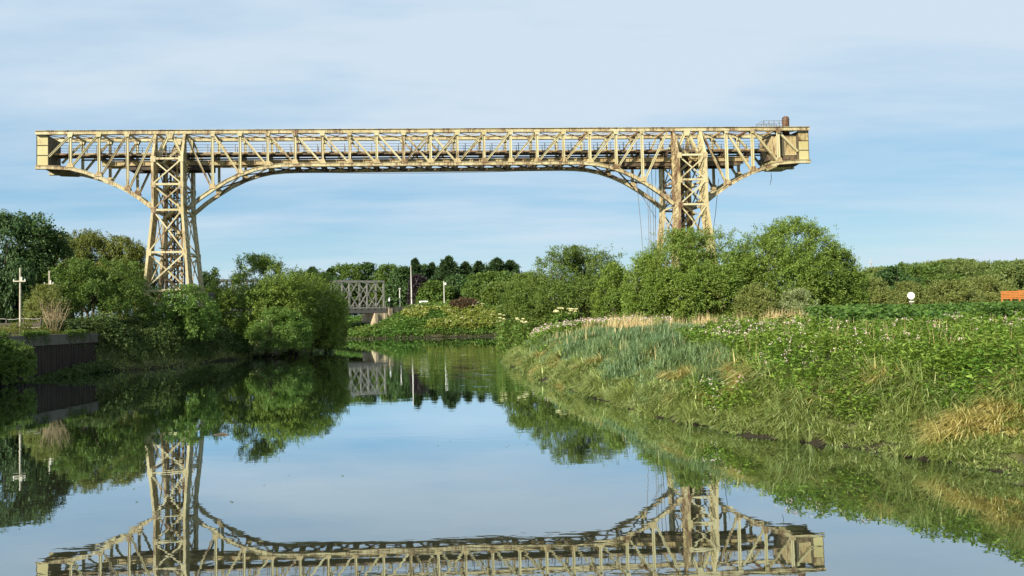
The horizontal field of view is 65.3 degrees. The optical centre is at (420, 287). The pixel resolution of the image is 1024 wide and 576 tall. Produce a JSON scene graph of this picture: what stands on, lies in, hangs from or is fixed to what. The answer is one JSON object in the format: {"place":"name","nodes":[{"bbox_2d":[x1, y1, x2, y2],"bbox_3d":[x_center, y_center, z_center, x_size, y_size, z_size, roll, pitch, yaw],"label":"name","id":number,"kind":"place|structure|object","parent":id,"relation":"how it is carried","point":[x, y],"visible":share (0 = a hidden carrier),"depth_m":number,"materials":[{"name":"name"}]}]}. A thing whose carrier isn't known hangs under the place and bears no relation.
{"place":"outdoors","nodes":[
{"label":"outdoors","id":0,"kind":"place"},
{"bbox_2d":[0,336,1023,575],"bbox_3d":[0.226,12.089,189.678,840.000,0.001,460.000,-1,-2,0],"label":"water","id":1,"kind":"structure","parent":0,"point":[482,474],"depth_m":22.96,"materials":[{"name":"blue liquid"}]},
{"bbox_2d":[0,0,1023,317],"label":"sky","id":2,"kind":"structure","parent":0,"point":[913,110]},
{"bbox_2d":[9,305,1023,472],"bbox_3d":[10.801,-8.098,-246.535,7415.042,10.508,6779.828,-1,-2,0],"label":"ground","id":3,"kind":"structure","parent":0,"point":[1019,457],"depth_m":38.04,"materials":[{"name":"green plant"}]},
{"bbox_2d":[0,338,37,384],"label":"riverside bush","id":4,"kind":"object","parent":3,"relation":"on","point":[13,357],"visible":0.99,"depth_m":65.27,"materials":[{"name":"green plant"}]},
{"bbox_2d":[13,268,25,334],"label":"utility pole","id":5,"kind":"object","parent":3,"relation":"on","point":[20,279],"visible":0.9,"depth_m":73.97,"materials":[{"name":"white paint"}]},
{"bbox_2d":[0,318,41,334],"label":"board fence","id":6,"kind":"object","parent":3,"relation":"on","point":[37,324],"visible":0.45,"depth_m":77.95,"materials":[{"name":"grey wood"}]},
{"bbox_2d":[0,208,57,322],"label":"broadleaf tree","id":7,"kind":"object","parent":3,"relation":"on","point":[11,223],"visible":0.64,"depth_m":88.01,"materials":[{"name":"green plant"}]},
{"bbox_2d":[2,209,74,317],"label":"broadleaf tree","id":8,"kind":"object","parent":3,"relation":"on","point":[45,237],"visible":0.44,"depth_m":90.76,"materials":[{"name":"green plant"}]},
{"bbox_2d":[21,282,71,333],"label":"bush","id":9,"kind":"object","parent":3,"relation":"on","point":[34,314],"visible":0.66,"depth_m":82.34,"materials":[{"name":"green plant"}]},
{"bbox_2d":[0,333,101,384],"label":"retaining wall","id":10,"kind":"structure","parent":3,"relation":"on","point":[56,352],"depth_m":74.66,"materials":[{"name":"concrete"}]},
{"bbox_2d":[0,329,104,348],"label":"trailing plants","id":11,"kind":"object","parent":10,"relation":"on","point":[78,332],"visible":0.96,"depth_m":72.00,"materials":[{"name":"green plant"}]},
{"bbox_2d":[0,321,131,356],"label":"wall creeper","id":12,"kind":"object","parent":10,"relation":"on","point":[26,327],"depth_m":74.78,"materials":[{"name":"green plant"}]},
{"bbox_2d":[37,294,73,333],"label":"dead shrub","id":13,"kind":"object","parent":3,"relation":"on","point":[53,323],"visible":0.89,"depth_m":79.90,"materials":[{"name":"brown plant"}]},
{"bbox_2d":[15,360,117,382],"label":"wall foot plants","id":14,"kind":"object","parent":3,"relation":"on","point":[77,371],"depth_m":76.15,"materials":[{"name":"green plant"}]},
{"bbox_2d":[52,228,116,317],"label":"willow tree","id":15,"kind":"object","parent":3,"relation":"on","point":[82,243],"visible":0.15,"depth_m":106.80,"materials":[{"name":"green plant"}]},
{"bbox_2d":[21,256,152,319],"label":"tree","id":16,"kind":"object","parent":3,"relation":"on","point":[96,286],"visible":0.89,"depth_m":88.04,"materials":[{"name":"green plant"}]},
{"bbox_2d":[92,234,158,320],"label":"willow tree","id":17,"kind":"object","parent":3,"relation":"on","point":[129,248],"visible":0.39,"depth_m":106.02,"materials":[{"name":"green plant"}]},
{"bbox_2d":[2,313,285,363],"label":"bank plants","id":18,"kind":"object","parent":3,"relation":"on","point":[132,329],"visible":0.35,"depth_m":87.40,"materials":[{"name":"green plant"}]},
{"bbox_2d":[135,283,221,340],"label":"bright bush","id":19,"kind":"object","parent":3,"relation":"on","point":[186,316],"visible":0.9,"depth_m":92.44,"materials":[{"name":"green plant"}]},
{"bbox_2d":[55,331,321,370],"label":"bank grass","id":20,"kind":"structure","parent":3,"relation":"on","point":[238,355],"depth_m":87.44,"materials":[{"name":"green plant"}]},
{"bbox_2d":[194,267,223,309],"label":"dark tree","id":21,"kind":"object","parent":3,"relation":"on","point":[206,274],"visible":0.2,"depth_m":123.68,"materials":[{"name":"green plant"}]},
{"bbox_2d":[207,293,214,309],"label":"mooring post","id":22,"kind":"object","parent":3,"relation":"on","point":[212,295],"visible":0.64,"depth_m":102.76,"materials":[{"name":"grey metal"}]},
{"bbox_2d":[199,251,325,342],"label":"willow bush","id":23,"kind":"object","parent":3,"relation":"on","point":[256,299],"visible":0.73,"depth_m":109.18,"materials":[{"name":"green plant"}]},
{"bbox_2d":[247,317,290,356],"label":"elder bush","id":24,"kind":"object","parent":3,"relation":"on","point":[254,349],"visible":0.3,"depth_m":105.47,"materials":[{"name":"green plant"}]},
{"bbox_2d":[243,306,313,355],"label":"willow bush","id":25,"kind":"object","parent":3,"relation":"on","point":[290,326],"visible":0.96,"depth_m":104.36,"materials":[{"name":"green plant"}]},
{"bbox_2d":[255,268,351,352],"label":"willow bush","id":26,"kind":"object","parent":3,"relation":"on","point":[336,303],"visible":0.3,"depth_m":116.30,"materials":[{"name":"green plant"}]},
{"bbox_2d":[308,272,347,314],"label":"tree","id":27,"kind":"object","parent":3,"relation":"on","point":[344,285],"visible":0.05,"depth_m":248.38,"materials":[{"name":"green plant"}]},
{"bbox_2d":[309,312,348,351],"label":"riverside bush","id":28,"kind":"object","parent":3,"relation":"on","point":[345,333],"visible":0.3,"depth_m":119.28,"materials":[{"name":"green plant"}]},
{"bbox_2d":[326,267,351,315],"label":"conifer tree","id":29,"kind":"object","parent":3,"relation":"on","point":[329,269],"visible":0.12,"depth_m":265.62,"materials":[{"name":"green plant"}]},
{"bbox_2d":[327,262,368,315],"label":"tree","id":30,"kind":"object","parent":3,"relation":"on","point":[344,271],"visible":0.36,"depth_m":265.59,"materials":[{"name":"green plant"}]},
{"bbox_2d":[348,261,387,315],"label":"tree","id":31,"kind":"object","parent":3,"relation":"on","point":[368,270],"visible":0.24,"depth_m":269.37,"materials":[{"name":"green plant"}]},
{"bbox_2d":[368,262,400,306],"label":"tree","id":32,"kind":"object","parent":3,"relation":"on","point":[385,269],"visible":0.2,"depth_m":265.42,"materials":[{"name":"green plant"}]},
{"bbox_2d":[361,307,414,324],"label":"concrete abutment","id":33,"kind":"object","parent":3,"relation":"on","point":[372,318],"visible":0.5,"depth_m":211.22,"materials":[{"name":"beige concrete"}]},
{"bbox_2d":[218,279,386,313],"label":"girder bridge","id":34,"kind":"structure","parent":33,"relation":"on","point":[363,309],"depth_m":209.35,"materials":[{"name":"grey metal"}]},
{"bbox_2d":[385,265,415,306],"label":"tree","id":35,"kind":"object","parent":3,"relation":"on","point":[399,278],"visible":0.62,"depth_m":252.64,"materials":[{"name":"green plant"}]},
{"bbox_2d":[410,265,411,303],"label":"tall mast","id":36,"kind":"object","parent":3,"relation":"on","point":[411,288],"visible":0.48,"depth_m":225.99,"materials":[{"name":"grey metal"}]},
{"bbox_2d":[408,257,424,276],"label":"conifer tree","id":37,"kind":"object","parent":3,"relation":"on","point":[416,267],"visible":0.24,"depth_m":261.36,"materials":[{"name":"green plant"}]},
{"bbox_2d":[406,274,428,304],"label":"purple tree","id":38,"kind":"object","parent":3,"relation":"on","point":[417,279],"visible":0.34,"depth_m":244.78,"materials":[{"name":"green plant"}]},
{"bbox_2d":[34,116,810,315],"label":"transporter bridge","id":39,"kind":"structure","parent":3,"relation":"on","point":[779,151],"depth_m":106.16,"materials":[{"name":"beige paint"}]},
{"bbox_2d":[346,330,510,338],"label":"waterline stalks","id":40,"kind":"object","parent":3,"relation":"on","point":[410,335],"visible":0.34,"depth_m":198.19,"materials":[{"name":"green plant"}]},
{"bbox_2d":[420,263,437,273],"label":"tree","id":41,"kind":"object","parent":3,"relation":"on","point":[424,266],"visible":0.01,"depth_m":283.77,"materials":[{"name":"green plant"}]},
{"bbox_2d":[424,262,437,280],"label":"conifer tree","id":42,"kind":"object","parent":3,"relation":"on","point":[430,271],"visible":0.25,"depth_m":267.23,"materials":[{"name":"green plant"}]},
{"bbox_2d":[414,279,456,303],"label":"tree","id":43,"kind":"object","parent":3,"relation":"on","point":[436,288],"visible":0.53,"depth_m":240.46,"materials":[{"name":"green plant"}]},
{"bbox_2d":[427,255,464,282],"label":"conifer tree","id":44,"kind":"object","parent":3,"relation":"on","point":[448,265],"visible":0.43,"depth_m":260.69,"materials":[{"name":"green plant"}]},
{"bbox_2d":[445,273,475,298],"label":"tree","id":45,"kind":"object","parent":3,"relation":"on","point":[457,281],"visible":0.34,"depth_m":246.12,"materials":[{"name":"green plant"}]},
{"bbox_2d":[449,297,479,311],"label":"rusty bush","id":46,"kind":"object","parent":3,"relation":"on","point":[460,302],"visible":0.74,"depth_m":210.66,"materials":[{"name":"brown plant"}]},
{"bbox_2d":[460,261,474,275],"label":"conifer tree","id":47,"kind":"object","parent":3,"relation":"on","point":[466,267],"visible":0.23,"depth_m":265.23,"materials":[{"name":"green plant"}]},
{"bbox_2d":[345,299,590,337],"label":"brambles","id":48,"kind":"object","parent":3,"relation":"on","point":[362,329],"visible":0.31,"depth_m":201.67,"materials":[{"name":"green plant"}]},
{"bbox_2d":[472,260,484,273],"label":"conifer tree","id":49,"kind":"object","parent":3,"relation":"on","point":[478,266],"visible":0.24,"depth_m":271.58,"materials":[{"name":"green plant"}]},
{"bbox_2d":[460,270,514,300],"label":"tree","id":50,"kind":"object","parent":3,"relation":"on","point":[473,288],"visible":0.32,"depth_m":237.37,"materials":[{"name":"green plant"}]},
{"bbox_2d":[480,280,509,304],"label":"tree","id":51,"kind":"object","parent":3,"relation":"on","point":[491,294],"visible":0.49,"depth_m":218.78,"materials":[{"name":"green plant"}]},
{"bbox_2d":[482,256,513,283],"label":"conifer tree","id":52,"kind":"object","parent":3,"relation":"on","point":[496,264],"visible":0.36,"depth_m":261.05,"materials":[{"name":"green plant"}]},
{"bbox_2d":[489,314,514,356],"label":"hogweed plant","id":53,"kind":"object","parent":3,"relation":"on","point":[503,335],"visible":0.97,"depth_m":96.49,"materials":[{"name":"green plant"}]},
{"bbox_2d":[505,259,524,274],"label":"conifer tree","id":54,"kind":"object","parent":3,"relation":"on","point":[513,266],"visible":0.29,"depth_m":264.68,"materials":[{"name":"green plant"}]},
{"bbox_2d":[510,317,535,350],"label":"hogweed plant","id":55,"kind":"object","parent":3,"relation":"on","point":[519,329],"visible":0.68,"depth_m":92.60,"materials":[{"name":"green plant"}]},
{"bbox_2d":[494,278,552,352],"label":"willow bush","id":56,"kind":"object","parent":3,"relation":"on","point":[506,309],"visible":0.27,"depth_m":102.86,"materials":[{"name":"green plant"}]},
{"bbox_2d":[510,272,539,297],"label":"tree","id":57,"kind":"object","parent":3,"relation":"on","point":[521,275],"visible":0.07,"depth_m":235.11,"materials":[{"name":"green plant"}]},
{"bbox_2d":[547,307,571,324],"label":"hogweed plant","id":58,"kind":"object","parent":3,"relation":"on","point":[558,316],"visible":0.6,"depth_m":85.62,"materials":[{"name":"green plant"}]},
{"bbox_2d":[400,301,726,330],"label":"hogweed","id":59,"kind":"object","parent":3,"relation":"on","point":[483,318],"depth_m":205.04,"materials":[{"name":"green plant"}]},
{"bbox_2d":[511,244,633,335],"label":"willow bush","id":60,"kind":"object","parent":3,"relation":"on","point":[577,290],"visible":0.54,"depth_m":98.41,"materials":[{"name":"green plant"}]},
{"bbox_2d":[562,308,583,321],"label":"hogweed plant","id":61,"kind":"object","parent":3,"relation":"on","point":[572,313],"visible":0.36,"depth_m":86.98,"materials":[{"name":"green plant"}]},
{"bbox_2d":[526,316,675,341],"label":"flowering balsam","id":62,"kind":"object","parent":3,"relation":"on","point":[555,328],"visible":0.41,"depth_m":80.91,"materials":[{"name":"green plant"}]},
{"bbox_2d":[530,314,671,336],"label":"crest flowers","id":63,"kind":"object","parent":3,"relation":"on","point":[589,320],"visible":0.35,"depth_m":81.65,"materials":[{"name":"pink plant"}]},
{"bbox_2d":[589,261,634,318],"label":"willow bush","id":64,"kind":"object","parent":3,"relation":"on","point":[613,307],"visible":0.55,"depth_m":91.39,"materials":[{"name":"green plant"}]},
{"bbox_2d":[516,319,763,350],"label":"undergrowth","id":65,"kind":"object","parent":3,"relation":"on","point":[532,343],"visible":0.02,"depth_m":79.20,"materials":[{"name":"green plant"}]},
{"bbox_2d":[618,253,677,320],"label":"willow bush","id":66,"kind":"object","parent":3,"relation":"on","point":[630,294],"visible":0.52,"depth_m":86.94,"materials":[{"name":"green plant"}]},
{"bbox_2d":[629,224,759,322],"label":"willow bush","id":67,"kind":"object","parent":3,"relation":"on","point":[696,283],"visible":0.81,"depth_m":84.90,"materials":[{"name":"green plant"}]},
{"bbox_2d":[582,306,809,329],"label":"straw stems","id":68,"kind":"object","parent":3,"relation":"on","point":[631,321],"visible":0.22,"depth_m":75.29,"materials":[{"name":"beige plant"}]},
{"bbox_2d":[520,317,954,404],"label":"reeds","id":69,"kind":"object","parent":3,"relation":"on","point":[598,340],"visible":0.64,"depth_m":47.25,"materials":[{"name":"green plant"}]},
{"bbox_2d":[731,282,780,319],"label":"willow bush","id":70,"kind":"object","parent":3,"relation":"on","point":[757,309],"visible":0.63,"depth_m":79.14,"materials":[{"name":"green plant"}]},
{"bbox_2d":[498,330,1023,473],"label":"riverside grass","id":71,"kind":"structure","parent":3,"relation":"on","point":[792,419],"depth_m":30.25,"materials":[{"name":"green plant"}]},
{"bbox_2d":[508,340,1023,448],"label":"dry grass","id":72,"kind":"structure","parent":3,"relation":"on","point":[959,421],"depth_m":25.81,"materials":[{"name":"beige plant"}]},
{"bbox_2d":[535,308,1023,423],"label":"balsam","id":73,"kind":"object","parent":3,"relation":"on","point":[958,355],"depth_m":33.28,"materials":[{"name":"green plant"}]},
{"bbox_2d":[545,313,1021,373],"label":"tall stems","id":74,"kind":"object","parent":3,"relation":"on","point":[789,332],"visible":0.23,"depth_m":40.82,"materials":[{"name":"plant"}]},
{"bbox_2d":[719,215,853,314],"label":"willow bush","id":75,"kind":"object","parent":3,"relation":"on","point":[799,266],"visible":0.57,"depth_m":85.55,"materials":[{"name":"green plant"}]},
{"bbox_2d":[779,287,821,316],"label":"willow bush","id":76,"kind":"object","parent":3,"relation":"on","point":[798,293],"visible":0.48,"depth_m":80.37,"materials":[{"name":"green plant"}]},
{"bbox_2d":[797,245,872,304],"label":"willow bush","id":77,"kind":"object","parent":3,"relation":"on","point":[858,279],"visible":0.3,"depth_m":87.09,"materials":[{"name":"green plant"}]},
{"bbox_2d":[860,276,897,304],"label":"scrub bush","id":78,"kind":"object","parent":3,"relation":"on","point":[881,294],"visible":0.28,"depth_m":110.69,"materials":[{"name":"green plant"}]},
{"bbox_2d":[870,265,924,297],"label":"dark tree","id":79,"kind":"object","parent":3,"relation":"on","point":[892,274],"visible":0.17,"depth_m":121.33,"materials":[{"name":"green plant"}]},
{"bbox_2d":[898,261,906,272],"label":"spire tree","id":80,"kind":"object","parent":3,"relation":"on","point":[901,264],"visible":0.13,"depth_m":190.20,"materials":[{"name":"green plant"}]},
{"bbox_2d":[885,280,928,304],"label":"scrub bush","id":81,"kind":"object","parent":3,"relation":"on","point":[904,289],"visible":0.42,"depth_m":107.13,"materials":[{"name":"green plant"}]},
{"bbox_2d":[795,300,1023,323],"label":"knotweed","id":82,"kind":"object","parent":3,"relation":"on","point":[886,312],"visible":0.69,"depth_m":60.20,"materials":[{"name":"green plant"}]},
{"bbox_2d":[907,292,914,304],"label":"round sign","id":83,"kind":"object","parent":3,"relation":"on","point":[910,295],"visible":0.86,"depth_m":82.00,"materials":[{"name":"white metal"}]},
{"bbox_2d":[902,262,967,303],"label":"dark tree","id":84,"kind":"object","parent":3,"relation":"on","point":[925,271],"visible":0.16,"depth_m":126.72,"materials":[{"name":"green plant"}]},
{"bbox_2d":[848,257,1023,303],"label":"woodland","id":85,"kind":"object","parent":3,"relation":"on","point":[1004,270],"visible":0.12,"depth_m":201.94,"materials":[{"name":"green plant"}]},
{"bbox_2d":[919,278,985,304],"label":"scrub bush","id":86,"kind":"object","parent":3,"relation":"on","point":[942,291],"visible":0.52,"depth_m":114.54,"materials":[{"name":"green plant"}]},
{"bbox_2d":[963,274,1018,303],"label":"scrub bush","id":87,"kind":"object","parent":3,"relation":"on","point":[991,294],"visible":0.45,"depth_m":122.77,"materials":[{"name":"green plant"}]},
{"bbox_2d":[1001,291,1020,301],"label":"pallet","id":88,"kind":"object","parent":3,"relation":"on","point":[1011,295],"visible":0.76,"depth_m":117.99,"materials":[{"name":"orange wood"}]},
{"bbox_2d":[1018,290,1023,301],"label":"pallet","id":89,"kind":"object","parent":3,"relation":"on","point":[1020,291],"visible":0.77,"depth_m":117.00,"materials":[{"name":"orange wood"}]}
]}

